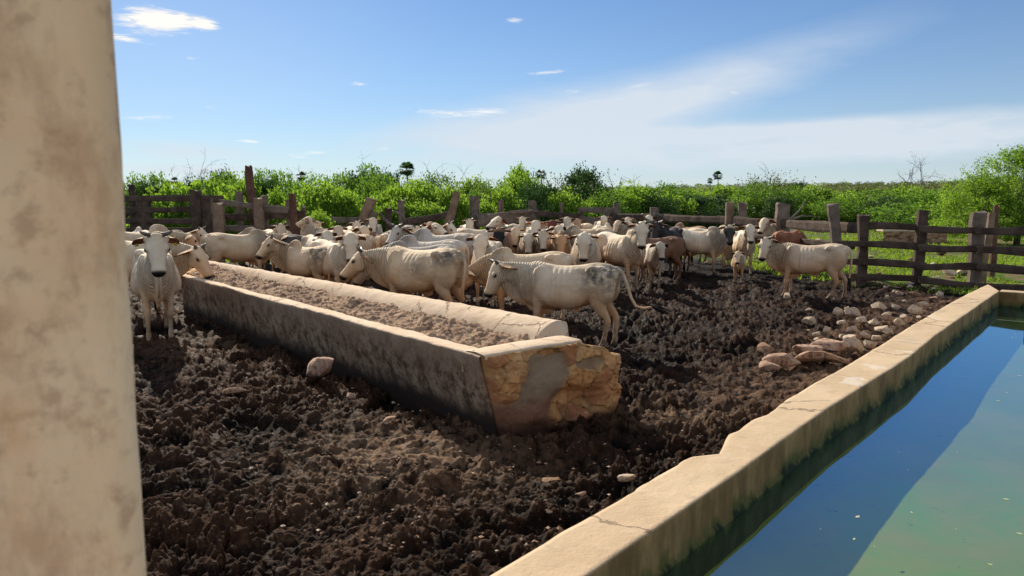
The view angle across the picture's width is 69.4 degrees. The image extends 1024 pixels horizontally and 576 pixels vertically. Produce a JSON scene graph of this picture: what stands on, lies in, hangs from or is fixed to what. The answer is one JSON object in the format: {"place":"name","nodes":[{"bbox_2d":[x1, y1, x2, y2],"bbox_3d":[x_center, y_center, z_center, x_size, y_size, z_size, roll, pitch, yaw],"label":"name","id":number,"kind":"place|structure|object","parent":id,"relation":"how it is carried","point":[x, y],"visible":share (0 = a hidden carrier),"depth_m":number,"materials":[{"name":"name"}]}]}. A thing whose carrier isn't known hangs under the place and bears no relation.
{"place":"outdoors","nodes":[
{"label":"outdoors","id":0,"kind":"place"},
{"bbox_2d":[111,0,1023,189],"label":"sky","id":1,"kind":"structure","parent":0,"point":[686,91],"materials":[{"name":"blue"}]},
{"bbox_2d":[128,181,1023,575],"bbox_3d":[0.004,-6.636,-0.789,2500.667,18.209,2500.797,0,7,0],"label":"ground","id":2,"kind":"structure","parent":0,"point":[206,511],"depth_m":6.74,"materials":[{"name":"brown soil"}]},
{"bbox_2d":[124,175,160,227],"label":"bush","id":3,"kind":"object","parent":2,"relation":"on","point":[140,190],"visible":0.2,"depth_m":32.38,"materials":[{"name":"green plant"}]},
{"bbox_2d":[130,230,181,340],"bbox_3d":[-5.511,-0.054,11.466,0.732,1.740,2.399,-4,8,-28],"label":"cow","id":4,"kind":"object","parent":2,"relation":"on","point":[155,278],"visible":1,"depth_m":10.98},
{"bbox_2d":[125,224,199,245],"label":"cow","id":5,"kind":"object","parent":2,"relation":"on","point":[188,238],"visible":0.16,"depth_m":19.00},
{"bbox_2d":[142,180,183,225],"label":"bush","id":6,"kind":"object","parent":2,"relation":"on","point":[167,188],"visible":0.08,"depth_m":30.38,"materials":[{"name":"green plant"}]},
{"bbox_2d":[126,231,214,314],"bbox_3d":[-6.789,-0.275,13.899,2.601,1.584,0.752,1,7,11],"label":"cow","id":7,"kind":"object","parent":2,"relation":"on","point":[186,258],"visible":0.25,"depth_m":13.61},
{"bbox_2d":[124,184,223,259],"bbox_3d":[-12.039,-2.130,26.146,3.763,3.058,0.536,0,7,0],"label":"timber fence","id":8,"kind":"object","parent":2,"relation":"on","point":[140,210],"visible":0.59,"depth_m":25.96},
{"bbox_2d":[153,185,225,233],"bbox_3d":[-13.098,-2.747,30.008,2.675,2.949,2.414,-4,8,-29],"label":"bush","id":9,"kind":"object","parent":2,"relation":"on","point":[185,189],"visible":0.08,"depth_m":29.22,"materials":[{"name":"green plant"}]},
{"bbox_2d":[167,178,245,251],"bbox_3d":[-11.910,-2.839,29.812,3.319,3.273,3.678,1,7,12],"label":"bush","id":10,"kind":"object","parent":2,"relation":"on","point":[210,188],"visible":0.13,"depth_m":29.50,"materials":[{"name":"green plant"}]},
{"bbox_2d":[193,169,242,195],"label":"bush","id":11,"kind":"object","parent":2,"relation":"on","point":[223,189],"visible":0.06,"depth_m":35.27,"materials":[{"name":"green plant"}]},
{"bbox_2d":[200,229,287,268],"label":"cow","id":12,"kind":"object","parent":2,"relation":"on","point":[233,248],"visible":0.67,"depth_m":18.78},
{"bbox_2d":[225,177,270,219],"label":"bush","id":13,"kind":"object","parent":2,"relation":"on","point":[242,188],"visible":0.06,"depth_m":32.57,"materials":[{"name":"green plant"}]},
{"bbox_2d":[213,165,305,264],"bbox_3d":[-8.631,-2.381,25.512,3.142,3.714,0.925,0,7,0],"label":"timber fence","id":14,"kind":"object","parent":2,"relation":"on","point":[259,216],"visible":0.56,"depth_m":25.33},
{"bbox_2d":[254,171,288,222],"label":"bush","id":15,"kind":"object","parent":2,"relation":"on","point":[264,186],"visible":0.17,"depth_m":33.44,"materials":[{"name":"green plant"}]},
{"bbox_2d":[263,222,289,272],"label":"cow","id":16,"kind":"object","parent":2,"relation":"on","point":[277,228],"visible":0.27,"depth_m":21.30},
{"bbox_2d":[266,185,287,224],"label":"bush","id":17,"kind":"object","parent":2,"relation":"on","point":[274,196],"visible":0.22,"depth_m":31.02,"materials":[{"name":"green plant"}]},
{"bbox_2d":[268,168,318,210],"bbox_3d":[-11.218,-4.046,36.760,3.916,3.823,3.746,4,8,32],"label":"bush","id":18,"kind":"object","parent":2,"relation":"on","point":[288,184],"visible":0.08,"depth_m":36.19,"materials":[{"name":"green plant"}]},
{"bbox_2d":[255,234,334,281],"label":"cow","id":19,"kind":"object","parent":2,"relation":"on","point":[294,258],"visible":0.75,"depth_m":15.57},
{"bbox_2d":[283,171,340,220],"bbox_3d":[-9.401,-3.681,34.852,3.189,3.606,3.334,-1,7,-9],"label":"bush","id":20,"kind":"object","parent":2,"relation":"on","point":[297,185],"visible":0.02,"depth_m":34.38,"materials":[{"name":"green plant"}]},
{"bbox_2d":[301,230,336,280],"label":"cow","id":21,"kind":"object","parent":2,"relation":"on","point":[307,240],"visible":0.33,"depth_m":18.47},
{"bbox_2d":[295,216,343,235],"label":"cow","id":22,"kind":"object","parent":2,"relation":"on","point":[306,225],"visible":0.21,"depth_m":22.94},
{"bbox_2d":[306,357,333,383],"bbox_3d":[-2.200,0.942,8.448,0.299,0.330,0.320,-3,7,-21],"label":"stone","id":23,"kind":"object","parent":2,"relation":"on","point":[319,368],"visible":1,"depth_m":8.35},
{"bbox_2d":[279,176,363,228],"bbox_3d":[-7.265,-2.834,29.338,3.541,3.266,3.572,4,8,30],"label":"bush","id":24,"kind":"object","parent":2,"relation":"on","point":[317,199],"visible":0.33,"depth_m":28.72,"materials":[{"name":"green plant"}]},
{"bbox_2d":[307,207,340,228],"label":"bush","id":25,"kind":"object","parent":2,"relation":"on","point":[323,218],"visible":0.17,"depth_m":26.69,"materials":[{"name":"green plant"}]},
{"bbox_2d":[308,232,365,284],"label":"cow","id":26,"kind":"object","parent":2,"relation":"on","point":[340,254],"visible":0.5,"depth_m":14.82},
{"bbox_2d":[316,168,366,223],"bbox_3d":[-8.727,-4.158,37.760,3.620,3.922,3.462,-1,7,-5],"label":"bush","id":27,"kind":"object","parent":2,"relation":"on","point":[341,182],"visible":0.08,"depth_m":37.46,"materials":[{"name":"green plant"}]},
{"bbox_2d":[322,186,361,224],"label":"bush","id":28,"kind":"object","parent":2,"relation":"on","point":[347,195],"visible":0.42,"depth_m":28.40,"materials":[{"name":"green plant"}]},
{"bbox_2d":[330,231,376,280],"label":"cow","id":29,"kind":"object","parent":2,"relation":"on","point":[369,243],"visible":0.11,"depth_m":19.49},
{"bbox_2d":[337,166,391,197],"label":"bush","id":30,"kind":"object","parent":2,"relation":"on","point":[355,175],"visible":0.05,"depth_m":38.43,"materials":[{"name":"green plant"}]},
{"bbox_2d":[347,171,400,206],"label":"bush","id":31,"kind":"object","parent":2,"relation":"on","point":[364,183],"visible":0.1,"depth_m":35.27,"materials":[{"name":"green plant"}]},
{"bbox_2d":[327,191,459,231],"bbox_3d":[-4.224,-2.233,28.085,5.501,2.906,1.021,-2,7,-16],"label":"timber fence","id":32,"kind":"object","parent":2,"relation":"on","point":[368,212],"visible":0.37,"depth_m":28.10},
{"bbox_2d":[374,196,412,232],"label":"bush","id":33,"kind":"object","parent":2,"relation":"on","point":[394,215],"visible":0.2,"depth_m":29.54,"materials":[{"name":"green plant"}]},
{"bbox_2d":[364,177,431,227],"bbox_3d":[-4.860,-3.063,31.363,3.466,3.312,3.496,0,7,1],"label":"bush","id":34,"kind":"object","parent":2,"relation":"on","point":[391,192],"visible":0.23,"depth_m":30.92,"materials":[{"name":"green plant"}]},
{"bbox_2d":[181,261,623,436],"bbox_3d":[-3.424,0.512,11.591,1.667,1.148,12.310,-6,9,-41],"label":"feed trough","id":35,"kind":"object","parent":2,"relation":"on","point":[549,376],"visible":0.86,"depth_m":7.91,"materials":[{"name":"paint"}]},
{"bbox_2d":[186,263,528,347],"bbox_3d":[-3.433,0.097,11.563,1.261,0.252,11.363,-6,9,-40],"label":"feed","id":36,"kind":"object","parent":35,"relation":"in","point":[464,332],"visible":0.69,"depth_m":9.76},
{"bbox_2d":[339,245,468,304],"bbox_3d":[-1.768,-0.023,12.605,2.530,1.393,0.756,4,8,28],"label":"cow","id":37,"kind":"object","parent":2,"relation":"on","point":[443,272],"visible":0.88,"depth_m":12.18},
{"bbox_2d":[352,241,458,300],"bbox_3d":[-2.113,-0.291,15.057,2.252,1.346,0.654,-3,7,-21],"label":"cow","id":38,"kind":"object","parent":2,"relation":"on","point":[360,278],"visible":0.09,"depth_m":14.88},
{"bbox_2d":[392,197,453,226],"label":"bush","id":39,"kind":"object","parent":2,"relation":"on","point":[422,211],"visible":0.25,"depth_m":29.49,"materials":[{"name":"green plant"}]},
{"bbox_2d":[400,176,447,207],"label":"bush","id":40,"kind":"object","parent":2,"relation":"on","point":[418,184],"visible":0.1,"depth_m":32.25,"materials":[{"name":"green plant"}]},
{"bbox_2d":[381,235,468,299],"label":"cow","id":41,"kind":"object","parent":2,"relation":"on","point":[410,240],"visible":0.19,"depth_m":16.02},
{"bbox_2d":[380,211,475,288],"bbox_3d":[-2.010,-0.954,18.234,2.418,1.908,0.784,-1,7,-4],"label":"cow","id":42,"kind":"object","parent":2,"relation":"on","point":[396,232],"visible":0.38,"depth_m":18.07},
{"bbox_2d":[156,324,707,559],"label":"pebbles","id":43,"kind":"object","parent":2,"relation":"on","point":[467,480],"visible":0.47,"depth_m":5.76,"materials":[{"name":"stone"}]},
{"bbox_2d":[405,170,465,193],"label":"bush","id":44,"kind":"object","parent":2,"relation":"on","point":[433,181],"visible":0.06,"depth_m":43.10,"materials":[{"name":"green plant"}]},
{"bbox_2d":[421,181,469,225],"bbox_3d":[-2.648,-3.083,31.842,2.561,3.071,2.583,2,7,20],"label":"bush","id":45,"kind":"object","parent":2,"relation":"on","point":[463,211],"visible":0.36,"depth_m":31.45,"materials":[{"name":"green plant"}]},
{"bbox_2d":[453,174,488,201],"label":"bush","id":46,"kind":"object","parent":2,"relation":"on","point":[466,188],"visible":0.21,"depth_m":41.37,"materials":[{"name":"green plant"}]},
{"bbox_2d":[466,234,502,307],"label":"cow","id":47,"kind":"object","parent":2,"relation":"on","point":[482,245],"visible":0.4,"depth_m":14.29},
{"bbox_2d":[466,177,506,215],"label":"bush","id":48,"kind":"object","parent":2,"relation":"on","point":[486,188],"visible":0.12,"depth_m":38.47,"materials":[{"name":"green plant"}]},
{"bbox_2d":[478,179,519,223],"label":"bush","id":49,"kind":"object","parent":2,"relation":"on","point":[500,195],"visible":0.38,"depth_m":35.37,"materials":[{"name":"green plant"}]},
{"bbox_2d":[488,226,512,252],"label":"cow","id":50,"kind":"object","parent":2,"relation":"on","point":[502,235],"visible":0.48,"depth_m":18.61},
{"bbox_2d":[451,247,575,318],"bbox_3d":[0.023,-0.063,13.192,2.246,1.334,0.654,1,7,5],"label":"cow","id":51,"kind":"object","parent":2,"relation":"on","point":[479,268],"visible":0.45,"depth_m":13.05},
{"bbox_2d":[507,227,525,253],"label":"cow","id":52,"kind":"object","parent":2,"relation":"on","point":[515,232],"visible":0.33,"depth_m":20.61},
{"bbox_2d":[497,169,538,208],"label":"bush","id":53,"kind":"object","parent":2,"relation":"on","point":[517,181],"visible":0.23,"depth_m":40.40,"materials":[{"name":"green plant"}]},
{"bbox_2d":[485,216,552,239],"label":"cow","id":54,"kind":"object","parent":2,"relation":"on","point":[498,221],"visible":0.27,"depth_m":21.80},
{"bbox_2d":[469,196,580,229],"bbox_3d":[0.415,-2.723,32.795,1.355,2.663,7.020,6,9,43],"label":"timber fence","id":55,"kind":"object","parent":2,"relation":"on","point":[532,213],"visible":0.5,"depth_m":32.05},
{"bbox_2d":[517,229,537,253],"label":"cow","id":56,"kind":"object","parent":2,"relation":"on","point":[526,243],"visible":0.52,"depth_m":19.42},
{"bbox_2d":[518,182,554,224],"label":"bush","id":57,"kind":"object","parent":2,"relation":"on","point":[537,197],"visible":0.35,"depth_m":34.56,"materials":[{"name":"green plant"}]},
{"bbox_2d":[513,178,567,212],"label":"bush","id":58,"kind":"object","parent":2,"relation":"on","point":[551,189],"visible":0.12,"depth_m":37.22,"materials":[{"name":"green plant"}]},
{"bbox_2d":[532,229,553,253],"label":"cow","id":59,"kind":"object","parent":2,"relation":"on","point":[542,242],"visible":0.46,"depth_m":19.20},
{"bbox_2d":[548,230,571,253],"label":"cow","id":60,"kind":"object","parent":2,"relation":"on","point":[560,241],"visible":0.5,"depth_m":18.92},
{"bbox_2d":[544,185,596,219],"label":"bush","id":61,"kind":"object","parent":2,"relation":"on","point":[572,203],"visible":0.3,"depth_m":36.84,"materials":[{"name":"green plant"}]},
{"bbox_2d":[124,178,1022,214],"bbox_3d":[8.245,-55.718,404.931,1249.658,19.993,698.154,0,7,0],"label":"scrub","id":62,"kind":"object","parent":2,"relation":"on","point":[846,184],"visible":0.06,"depth_m":482.37,"materials":[{"name":"green plant"}]},
{"bbox_2d":[484,258,671,346],"bbox_3d":[0.963,0.232,10.998,2.854,1.272,0.667,3,7,21],"label":"cow","id":63,"kind":"object","parent":2,"relation":"on","point":[539,288],"visible":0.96,"depth_m":10.86},
{"bbox_2d":[570,231,600,264],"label":"cow","id":64,"kind":"object","parent":2,"relation":"on","point":[585,249],"visible":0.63,"depth_m":16.30},
{"bbox_2d":[554,165,617,199],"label":"bush","id":65,"kind":"object","parent":2,"relation":"on","point":[572,180],"visible":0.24,"depth_m":43.30,"materials":[{"name":"green plant"}]},
{"bbox_2d":[564,225,613,264],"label":"cow","id":66,"kind":"object","parent":2,"relation":"on","point":[571,230],"visible":0.16,"depth_m":23.46},
{"bbox_2d":[561,178,621,215],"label":"bush","id":67,"kind":"object","parent":2,"relation":"on","point":[587,192],"visible":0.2,"depth_m":41.05,"materials":[{"name":"green plant"}]},
{"bbox_2d":[578,207,613,226],"bbox_3d":[3.999,-2.736,34.971,1.822,2.171,0.407,0,7,0],"label":"fence","id":68,"kind":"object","parent":2,"relation":"on","point":[607,211],"depth_m":34.76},
{"bbox_2d":[587,188,631,225],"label":"bush","id":69,"kind":"object","parent":2,"relation":"on","point":[604,202],"visible":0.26,"depth_m":39.45,"materials":[{"name":"green plant"}]},
{"bbox_2d":[208,226,1023,294],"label":"grass","id":70,"kind":"structure","parent":2,"relation":"on","point":[1013,260],"depth_m":25.00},
{"bbox_2d":[612,220,634,234],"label":"cow","id":71,"kind":"object","parent":2,"relation":"on","point":[620,227],"visible":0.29,"depth_m":26.83},
{"bbox_2d":[597,220,655,290],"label":"cow","id":72,"kind":"object","parent":2,"relation":"on","point":[628,250],"visible":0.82,"depth_m":17.31},
{"bbox_2d":[610,185,645,223],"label":"bush","id":73,"kind":"object","parent":2,"relation":"on","point":[630,200],"visible":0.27,"depth_m":48.73,"materials":[{"name":"green plant"}]},
{"bbox_2d":[614,180,683,225],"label":"bush","id":74,"kind":"object","parent":2,"relation":"on","point":[639,190],"visible":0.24,"depth_m":50.55,"materials":[{"name":"green plant"}]},
{"bbox_2d":[642,242,667,287],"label":"cow","id":75,"kind":"object","parent":2,"relation":"on","point":[654,259],"visible":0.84,"depth_m":17.95},
{"bbox_2d":[632,187,684,226],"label":"bush","id":76,"kind":"object","parent":2,"relation":"on","point":[660,200],"visible":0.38,"depth_m":49.08,"materials":[{"name":"green plant"}]},
{"bbox_2d":[638,236,685,280],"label":"cow","id":77,"kind":"object","parent":2,"relation":"on","point":[675,250],"visible":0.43,"depth_m":19.74},
{"bbox_2d":[641,213,682,275],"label":"cow","id":78,"kind":"object","parent":2,"relation":"on","point":[660,231],"visible":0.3,"depth_m":20.69},
{"bbox_2d":[644,180,697,215],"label":"bush","id":79,"kind":"object","parent":2,"relation":"on","point":[672,187],"visible":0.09,"depth_m":56.70,"materials":[{"name":"green plant"}]},
{"bbox_2d":[668,195,706,226],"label":"bush","id":80,"kind":"object","parent":2,"relation":"on","point":[691,206],"visible":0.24,"depth_m":51.13,"materials":[{"name":"green plant"}]},
{"bbox_2d":[668,224,738,273],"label":"cow","id":81,"kind":"object","parent":2,"relation":"on","point":[713,242],"visible":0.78,"depth_m":21.56},
{"bbox_2d":[675,191,757,227],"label":"bush","id":82,"kind":"object","parent":2,"relation":"on","point":[701,201],"visible":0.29,"depth_m":52.57,"materials":[{"name":"green plant"}]},
{"bbox_2d":[706,184,747,208],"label":"bush","id":83,"kind":"object","parent":2,"relation":"on","point":[718,189],"visible":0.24,"depth_m":65.11,"materials":[{"name":"green plant"}]},
{"bbox_2d":[611,202,856,279],"bbox_3d":[7.505,-1.962,27.382,1.590,2.455,16.259,-2,7,-15],"label":"timber fence","id":84,"kind":"object","parent":2,"relation":"on","point":[834,226],"visible":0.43,"depth_m":24.09,"materials":[{"name":"wood"}]},
{"bbox_2d":[731,251,746,282],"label":"cow","id":85,"kind":"object","parent":2,"relation":"on","point":[738,263],"visible":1,"depth_m":19.29},
{"bbox_2d":[732,224,759,274],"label":"cow","id":86,"kind":"object","parent":2,"relation":"on","point":[743,241],"visible":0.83,"depth_m":21.16},
{"bbox_2d":[734,195,767,218],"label":"bush","id":87,"kind":"object","parent":2,"relation":"on","point":[758,208],"visible":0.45,"depth_m":57.22,"materials":[{"name":"green plant"}]},
{"bbox_2d":[490,285,1023,575],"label":"water tank","id":88,"kind":"object","parent":2,"relation":"on","point":[793,486],"visible":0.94,"depth_m":4.54,"materials":[{"name":"concrete"}]},
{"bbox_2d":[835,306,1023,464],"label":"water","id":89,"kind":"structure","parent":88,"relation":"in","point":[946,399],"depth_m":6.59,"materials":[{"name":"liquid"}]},
{"bbox_2d":[724,180,790,217],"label":"bush","id":90,"kind":"object","parent":2,"relation":"on","point":[755,192],"visible":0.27,"depth_m":58.83,"materials":[{"name":"green plant"}]},
{"bbox_2d":[757,218,794,262],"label":"cow","id":91,"kind":"object","parent":2,"relation":"on","point":[766,229],"visible":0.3,"depth_m":23.86},
{"bbox_2d":[758,195,797,219],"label":"bush","id":92,"kind":"object","parent":2,"relation":"on","point":[766,212],"visible":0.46,"depth_m":55.25,"materials":[{"name":"green plant"}]},
{"bbox_2d":[762,353,800,366],"bbox_3d":[3.496,0.934,9.613,0.533,0.182,0.216,-1,7,-6],"label":"stone","id":93,"kind":"object","parent":2,"relation":"on","point":[784,360],"visible":0.84,"depth_m":9.52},
{"bbox_2d":[772,230,807,271],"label":"cow","id":94,"kind":"object","parent":2,"relation":"on","point":[795,236],"visible":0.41,"depth_m":21.91},
{"bbox_2d":[760,184,826,219],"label":"bush","id":95,"kind":"object","parent":2,"relation":"on","point":[802,199],"visible":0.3,"depth_m":58.72,"materials":[{"name":"green plant"}]},
{"bbox_2d":[756,235,852,300],"bbox_3d":[6.419,-0.461,16.364,1.988,1.395,0.728,2,7,16],"label":"cow","id":96,"kind":"object","parent":2,"relation":"on","point":[788,261],"visible":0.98,"depth_m":16.17},
{"bbox_2d":[792,344,823,353],"bbox_3d":[4.171,0.846,10.380,0.440,0.146,0.324,-6,-1,5],"label":"stone","id":97,"kind":"object","parent":2,"relation":"on","point":[799,348],"visible":0.82,"depth_m":10.31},
{"bbox_2d":[795,351,824,362],"bbox_3d":[3.925,0.910,9.794,0.455,0.195,0.231,1,7,8],"label":"stone","id":98,"kind":"object","parent":2,"relation":"on","point":[809,356],"visible":0.91,"depth_m":9.69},
{"bbox_2d":[793,182,846,205],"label":"bush","id":99,"kind":"object","parent":2,"relation":"on","point":[824,192],"visible":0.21,"depth_m":60.71,"materials":[{"name":"green plant"}]},
{"bbox_2d":[809,338,846,351],"bbox_3d":[4.514,0.828,10.568,0.338,0.158,0.433,-6,9,-43],"label":"stone","id":100,"kind":"object","parent":2,"relation":"on","point":[827,344],"visible":0.84,"depth_m":10.51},
{"bbox_2d":[806,195,871,221],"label":"bush","id":101,"kind":"object","parent":2,"relation":"on","point":[814,210],"visible":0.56,"depth_m":54.93,"materials":[{"name":"green plant"}]},
{"bbox_2d":[843,338,864,351],"bbox_3d":[4.913,0.813,10.598,0.345,0.206,0.172,4,12,-1],"label":"stone","id":102,"kind":"object","parent":2,"relation":"on","point":[854,344],"visible":0.88,"depth_m":10.56,"materials":[{"name":"stone"}]},
{"bbox_2d":[833,190,880,211],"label":"bush","id":103,"kind":"object","parent":2,"relation":"on","point":[861,199],"visible":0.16,"depth_m":57.00,"materials":[{"name":"green plant"}]},
{"bbox_2d":[841,187,915,206],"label":"bush","id":104,"kind":"object","parent":2,"relation":"on","point":[891,192],"visible":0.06,"depth_m":61.03,"materials":[{"name":"green plant"}]},
{"bbox_2d":[861,193,914,222],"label":"bush","id":105,"kind":"object","parent":2,"relation":"on","point":[880,203],"visible":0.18,"depth_m":55.08,"materials":[{"name":"green plant"}]},
{"bbox_2d":[843,201,945,231],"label":"bush","id":106,"kind":"object","parent":2,"relation":"on","point":[886,217],"visible":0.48,"depth_m":51.23,"materials":[{"name":"green plant"}]},
{"bbox_2d":[872,188,940,223],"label":"bush","id":107,"kind":"object","parent":2,"relation":"on","point":[924,195],"visible":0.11,"depth_m":58.12,"materials":[{"name":"green plant"}]},
{"bbox_2d":[876,229,946,243],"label":"stone wall","id":108,"kind":"structure","parent":2,"relation":"on","point":[889,235],"depth_m":36.57,"materials":[{"name":"stone"}]},
{"bbox_2d":[836,209,1023,290],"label":"timber fence","id":109,"kind":"object","parent":2,"relation":"on","point":[976,248],"visible":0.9,"depth_m":18.23,"materials":[{"name":"wood"}]},
{"bbox_2d":[908,143,1023,244],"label":"thorn tree","id":110,"kind":"object","parent":2,"relation":"on","point":[1018,160],"visible":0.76,"depth_m":35.69,"materials":[{"name":"green plant"}]},
{"bbox_2d":[927,173,1023,243],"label":"bush","id":111,"kind":"object","parent":2,"relation":"on","point":[986,194],"visible":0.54,"depth_m":36.28,"materials":[{"name":"green plant"}]},
{"bbox_2d":[982,212,995,282],"bbox_3d":[12.471,-0.943,19.423,0.223,2.089,0.190,0,7,0],"label":"wooden stake","id":112,"kind":"object","parent":2,"relation":"on","point":[990,221],"visible":0.51,"depth_m":19.33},
{"bbox_2d":[988,205,999,277],"bbox_3d":[13.363,-1.175,20.501,0.178,2.262,0.154,0,7,0],"label":"wooden stake","id":113,"kind":"object","parent":2,"relation":"on","point":[993,258],"visible":0.56,"depth_m":20.42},
{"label":"paved floor","id":114,"kind":"structure","parent":0,"visible":0},
{"bbox_2d":[0,0,146,575],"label":"plastered pillar","id":115,"kind":"structure","parent":114,"relation":"on","point":[70,492],"depth_m":0.82,"materials":[{"name":"paint"}]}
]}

